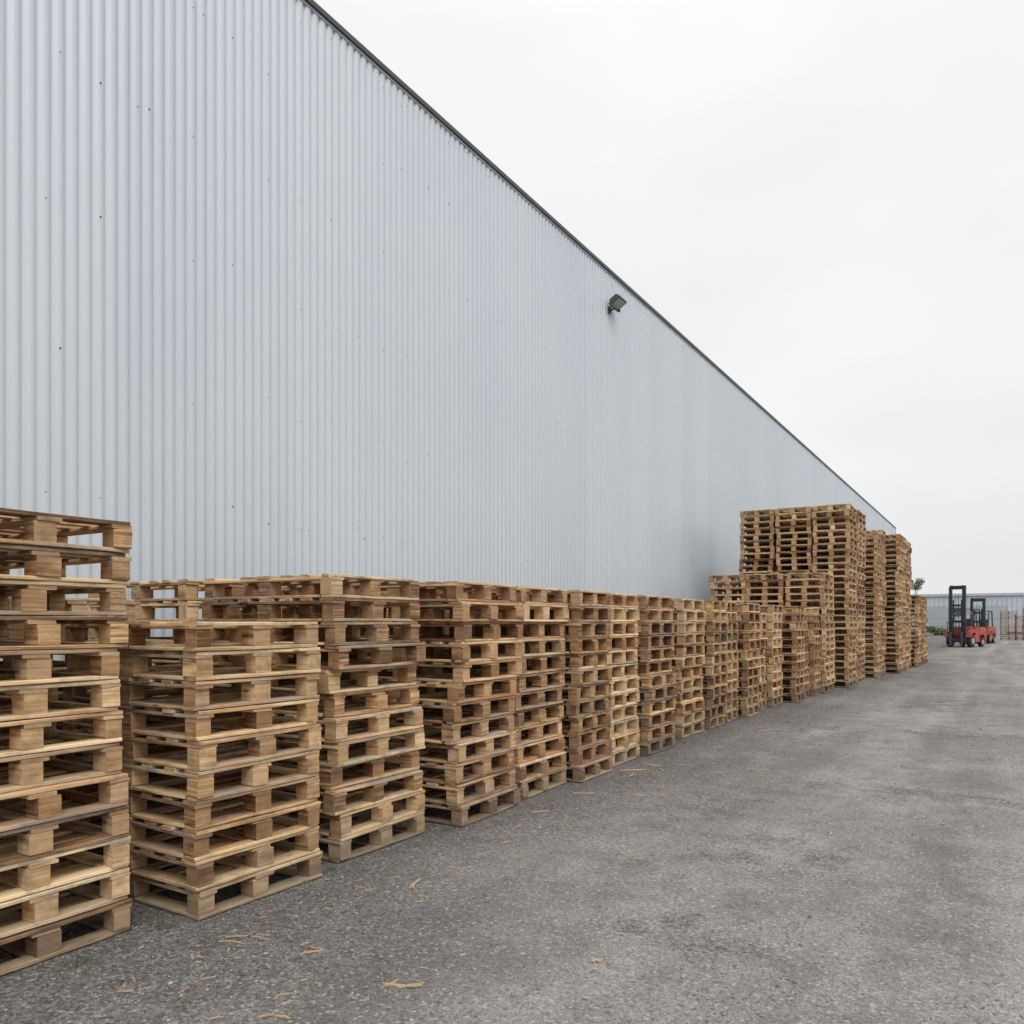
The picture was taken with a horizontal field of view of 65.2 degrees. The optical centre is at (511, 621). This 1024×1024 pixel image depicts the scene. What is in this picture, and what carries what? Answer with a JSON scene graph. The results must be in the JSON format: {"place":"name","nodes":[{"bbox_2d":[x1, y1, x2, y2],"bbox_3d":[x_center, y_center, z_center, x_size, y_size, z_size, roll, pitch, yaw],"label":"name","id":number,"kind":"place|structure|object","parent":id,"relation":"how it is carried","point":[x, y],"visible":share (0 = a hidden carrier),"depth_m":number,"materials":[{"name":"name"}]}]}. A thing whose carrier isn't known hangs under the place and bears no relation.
{"place":"outdoors","nodes":[
{"label":"outdoors","id":0,"kind":"place"},
{"bbox_2d":[0,634,1023,1023],"bbox_3d":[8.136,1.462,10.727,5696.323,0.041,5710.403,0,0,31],"label":"ground","id":1,"kind":"structure","parent":0,"point":[910,956],"depth_m":4.14,"materials":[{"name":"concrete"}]},
{"bbox_2d":[0,507,132,975],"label":"pallet stack","id":2,"kind":"object","parent":1,"relation":"on","point":[49,865],"visible":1,"depth_m":3.59,"materials":[{"name":"brown wood"}]},
{"bbox_2d":[0,596,135,853],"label":"pallet stack","id":3,"kind":"object","parent":1,"relation":"on","point":[16,632],"visible":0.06,"depth_m":4.84,"materials":[{"name":"brown wood"}]},
{"bbox_2d":[88,579,282,813],"bbox_3d":[-2.521,0.581,6.152,1.238,1.752,0.896,0,0,32],"label":"pallet stack","id":4,"kind":"object","parent":1,"relation":"on","point":[185,602],"visible":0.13,"depth_m":5.78,"materials":[{"name":"brown wood"}]},
{"bbox_2d":[62,621,322,920],"bbox_3d":[-1.814,0.727,4.545,1.237,1.461,0.863,0,0,32],"label":"pallet stack","id":5,"kind":"object","parent":1,"relation":"on","point":[189,742],"visible":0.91,"depth_m":4.21,"materials":[{"name":"brown wood"}]},
{"bbox_2d":[240,586,376,750],"bbox_3d":[-1.930,0.581,7.016,1.265,1.752,0.896,0,0,31],"label":"pallet stack","id":6,"kind":"object","parent":1,"relation":"on","point":[285,591],"visible":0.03,"depth_m":6.98,"materials":[{"name":"brown wood"}]},
{"bbox_2d":[202,574,425,862],"bbox_3d":[-1.357,0.582,5.489,1.271,1.752,0.917,0,0,31],"label":"pallet stack","id":7,"kind":"object","parent":1,"relation":"on","point":[356,790],"visible":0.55,"depth_m":5.18,"materials":[{"name":"brown wood"}]},
{"bbox_2d":[360,591,421,670],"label":"pallet stack","id":8,"kind":"object","parent":1,"relation":"on","point":[388,615],"depth_m":7.27,"materials":[{"name":"brown wood"}]},
{"bbox_2d":[339,581,523,826],"bbox_3d":[-0.670,0.582,6.346,1.270,1.753,0.922,0,0,31],"label":"pallet stack","id":9,"kind":"object","parent":1,"relation":"on","point":[455,765],"visible":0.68,"depth_m":6.02,"materials":[{"name":"brown wood"}]},
{"bbox_2d":[419,610,472,725],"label":"pallet stack","id":10,"kind":"object","parent":1,"relation":"on","point":[445,630],"depth_m":7.96,"materials":[{"name":"brown wood"}]},
{"bbox_2d":[0,0,895,696],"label":"warehouse","id":11,"kind":"structure","parent":1,"relation":"on","point":[298,286],"depth_m":8.99,"materials":[{"name":"metal"}]},
{"bbox_2d":[608,294,626,314],"bbox_3d":[2.047,-6.229,15.680,0.301,0.317,0.378,0,0,31],"label":"wall floodlight","id":12,"kind":"object","parent":11,"relation":"attached to","point":[617,302],"depth_m":15.62,"materials":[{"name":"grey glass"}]},
{"bbox_2d":[50,676,889,973],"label":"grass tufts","id":13,"kind":"object","parent":1,"relation":"on","point":[166,926],"visible":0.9,"depth_m":3.80,"materials":[{"name":"green plant"}]},
{"bbox_2d":[117,700,844,1019],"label":"wood splinters","id":14,"kind":"object","parent":1,"relation":"on","point":[393,983],"visible":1,"depth_m":3.65,"materials":[{"name":"beige wood"}]},
{"bbox_2d":[416,586,568,799],"bbox_3d":[-0.238,0.581,7.171,1.260,1.752,0.879,0,0,31],"label":"pallet stack","id":15,"kind":"object","parent":1,"relation":"on","point":[532,752],"visible":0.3,"depth_m":6.88,"materials":[{"name":"brown wood"}]},
{"bbox_2d":[471,590,612,782],"bbox_3d":[0.280,0.581,7.872,1.248,1.752,0.759,0,0,31],"label":"pallet stack","id":16,"kind":"object","parent":1,"relation":"on","point":[582,754],"visible":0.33,"depth_m":7.54,"materials":[{"name":"brown wood"}]},
{"bbox_2d":[545,593,639,767],"bbox_3d":[0.657,0.582,8.596,1.226,1.752,0.835,0,0,31],"label":"pallet stack","id":17,"kind":"object","parent":1,"relation":"on","point":[622,745],"visible":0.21,"depth_m":8.31,"materials":[{"name":"brown wood"}]},
{"bbox_2d":[594,595,676,755],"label":"pallet stack","id":18,"kind":"object","parent":1,"relation":"on","point":[663,685],"visible":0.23,"depth_m":9.02,"materials":[{"name":"brown wood"}]},
{"bbox_2d":[637,599,706,738],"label":"pallet stack","id":19,"kind":"object","parent":1,"relation":"on","point":[689,705],"visible":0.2,"depth_m":10.32,"materials":[{"name":"brown wood"}]},
{"bbox_2d":[670,600,728,728],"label":"pallet stack","id":20,"kind":"object","parent":1,"relation":"on","point":[715,672],"visible":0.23,"depth_m":11.07,"materials":[{"name":"brown wood"}]},
{"bbox_2d":[693,602,738,722],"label":"pallet stack","id":21,"kind":"object","parent":1,"relation":"on","point":[731,709],"visible":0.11,"depth_m":11.87,"materials":[{"name":"brown wood"}]},
{"bbox_2d":[703,603,761,716],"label":"pallet stack","id":22,"kind":"object","parent":1,"relation":"on","point":[749,658],"visible":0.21,"depth_m":12.52,"materials":[{"name":"brown wood"}]},
{"bbox_2d":[709,574,758,602],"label":"pallet stack","id":23,"kind":"object","parent":1,"relation":"on","point":[734,592],"visible":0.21,"depth_m":17.55,"materials":[{"name":"brown wood"}]},
{"bbox_2d":[704,613,767,710],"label":"pallet stack","id":24,"kind":"object","parent":1,"relation":"on","point":[763,686],"visible":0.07,"depth_m":13.54,"materials":[{"name":"brown wood"}]},
{"bbox_2d":[705,605,783,706],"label":"pallet stack","id":25,"kind":"object","parent":1,"relation":"on","point":[774,672],"visible":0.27,"depth_m":13.95,"materials":[{"name":"brown wood"}]},
{"bbox_2d":[739,509,781,591],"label":"pallet stack","id":26,"kind":"object","parent":1,"relation":"on","point":[760,535],"visible":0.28,"depth_m":18.88,"materials":[{"name":"brown wood"}]},
{"bbox_2d":[745,573,790,605],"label":"pallet stack","id":27,"kind":"object","parent":1,"relation":"on","point":[770,593],"visible":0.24,"depth_m":17.15,"materials":[{"name":"brown wood"}]},
{"bbox_2d":[760,606,804,702],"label":"pallet stack","id":28,"kind":"object","parent":1,"relation":"on","point":[795,685],"visible":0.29,"depth_m":14.58,"materials":[{"name":"brown wood"}]},
{"bbox_2d":[775,506,813,605],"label":"pallet stack","id":29,"kind":"object","parent":1,"relation":"on","point":[794,544],"visible":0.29,"depth_m":18.47,"materials":[{"name":"brown wood"}]},
{"bbox_2d":[782,614,809,697],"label":"pallet stack","id":30,"kind":"object","parent":1,"relation":"on","point":[806,678],"visible":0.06,"depth_m":15.54,"materials":[{"name":"brown wood"}]},
{"bbox_2d":[782,607,820,695],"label":"pallet stack","id":31,"kind":"object","parent":1,"relation":"on","point":[814,644],"visible":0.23,"depth_m":15.90,"materials":[{"name":"brown wood"}]},
{"bbox_2d":[785,572,834,692],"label":"pallet stack","id":32,"kind":"object","parent":1,"relation":"on","point":[807,591],"visible":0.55,"depth_m":16.77,"materials":[{"name":"brown wood"}]},
{"bbox_2d":[811,503,857,687],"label":"pallet stack","id":33,"kind":"object","parent":1,"relation":"on","point":[835,531],"visible":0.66,"depth_m":18.10,"materials":[{"name":"brown wood"}]},
{"bbox_2d":[826,510,865,683],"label":"pallet stack","id":34,"kind":"object","parent":1,"relation":"on","point":[860,589],"visible":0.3,"depth_m":19.25,"materials":[{"name":"brown wood"}]},
{"bbox_2d":[864,532,882,677],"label":"pallet stack","id":35,"kind":"object","parent":1,"relation":"on","point":[877,560],"visible":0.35,"depth_m":20.84,"materials":[{"name":"brown wood"}]},
{"bbox_2d":[864,530,886,675],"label":"pallet stack","id":36,"kind":"object","parent":1,"relation":"on","point":[883,630],"visible":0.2,"depth_m":21.82,"materials":[{"name":"brown wood"}]},
{"bbox_2d":[865,534,903,673],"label":"pallet stack","id":37,"kind":"object","parent":1,"relation":"on","point":[897,581],"visible":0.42,"depth_m":22.68,"materials":[{"name":"brown wood"}]},
{"bbox_2d":[865,537,906,670],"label":"pallet stack","id":38,"kind":"object","parent":1,"relation":"on","point":[904,634],"visible":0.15,"depth_m":23.71,"materials":[{"name":"brown wood"}]},
{"bbox_2d":[866,541,909,670],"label":"pallet stack","id":39,"kind":"object","parent":1,"relation":"on","point":[907,572],"visible":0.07,"depth_m":24.55,"materials":[{"name":"brown wood"}]},
{"bbox_2d":[870,542,911,668],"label":"pallet stack","id":40,"kind":"object","parent":1,"relation":"on","point":[909,598],"visible":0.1,"depth_m":25.10,"materials":[{"name":"brown wood"}]},
{"bbox_2d":[892,595,920,666],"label":"pallet stack","id":41,"kind":"object","parent":1,"relation":"on","point":[916,652],"visible":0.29,"depth_m":25.92,"materials":[{"name":"brown wood"}]},
{"bbox_2d":[893,596,922,665],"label":"pallet stack","id":42,"kind":"object","parent":1,"relation":"on","point":[921,610],"visible":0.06,"depth_m":26.99,"materials":[{"name":"brown wood"}]},
{"bbox_2d":[892,597,924,664],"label":"pallet stack","id":43,"kind":"object","parent":1,"relation":"on","point":[923,633],"visible":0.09,"depth_m":27.49,"materials":[{"name":"brown wood"}]},
{"bbox_2d":[892,597,926,662],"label":"pallet stack","id":44,"kind":"object","parent":1,"relation":"on","point":[924,623],"visible":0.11,"depth_m":28.19,"materials":[{"name":"brown wood"}]},
{"bbox_2d":[892,601,927,662],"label":"pallet stack","id":45,"kind":"object","parent":1,"relation":"on","point":[926,634],"visible":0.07,"depth_m":29.12,"materials":[{"name":"brown wood"}]},
{"bbox_2d":[911,578,924,616],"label":"deciduous tree","id":46,"kind":"object","parent":1,"relation":"on","point":[918,583],"visible":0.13,"depth_m":80.50,"materials":[{"name":"green plant"}]},
{"bbox_2d":[911,626,948,634],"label":"hedge","id":47,"kind":"object","parent":1,"relation":"on","point":[937,631],"visible":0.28,"depth_m":87.31,"materials":[{"name":"green plant"}]},
{"bbox_2d":[941,585,986,646],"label":"forklift","id":48,"kind":"object","parent":1,"relation":"on","point":[968,633],"visible":1,"depth_m":46.27,"materials":[{"name":"red paint"}]},
{"bbox_2d":[911,593,1023,634],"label":"distant warehouse","id":49,"kind":"structure","parent":1,"relation":"on","point":[938,605],"depth_m":94.76,"materials":[{"name":"metal"}]},
{"bbox_2d":[954,607,960,615],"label":"windows","id":50,"kind":"structure","parent":49,"relation":"in","point":[959,607],"depth_m":95.96,"materials":[{"name":"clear glass"}]},
{"bbox_2d":[927,605,1005,633],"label":"roller doors","id":51,"kind":"structure","parent":49,"relation":"in","point":[932,611],"depth_m":96.62,"materials":[{"name":"grey metal"}]},
{"bbox_2d":[912,618,1022,635],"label":"yard fence","id":52,"kind":"object","parent":1,"relation":"on","point":[973,618],"visible":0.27,"depth_m":87.35,"materials":[{"name":"grey metal"}]},
{"bbox_2d":[970,598,995,643],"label":"forklift","id":53,"kind":"object","parent":1,"relation":"on","point":[991,634],"visible":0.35,"depth_m":54.02,"materials":[{"name":"red paint"}]},
{"bbox_2d":[1000,611,1017,639],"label":"pallet stack","id":54,"kind":"object","parent":1,"relation":"on","point":[1008,629],"visible":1,"depth_m":64.59,"materials":[{"name":"brown wood"}]},
{"bbox_2d":[1014,615,1023,639],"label":"pallet stack","id":55,"kind":"object","parent":1,"relation":"on","point":[1022,629],"visible":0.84,"depth_m":64.42,"materials":[{"name":"brown wood"}]},
{"bbox_2d":[314,0,1023,593],"label":"sky","id":56,"kind":"structure","parent":0,"point":[824,198],"materials":[{"name":"white"}]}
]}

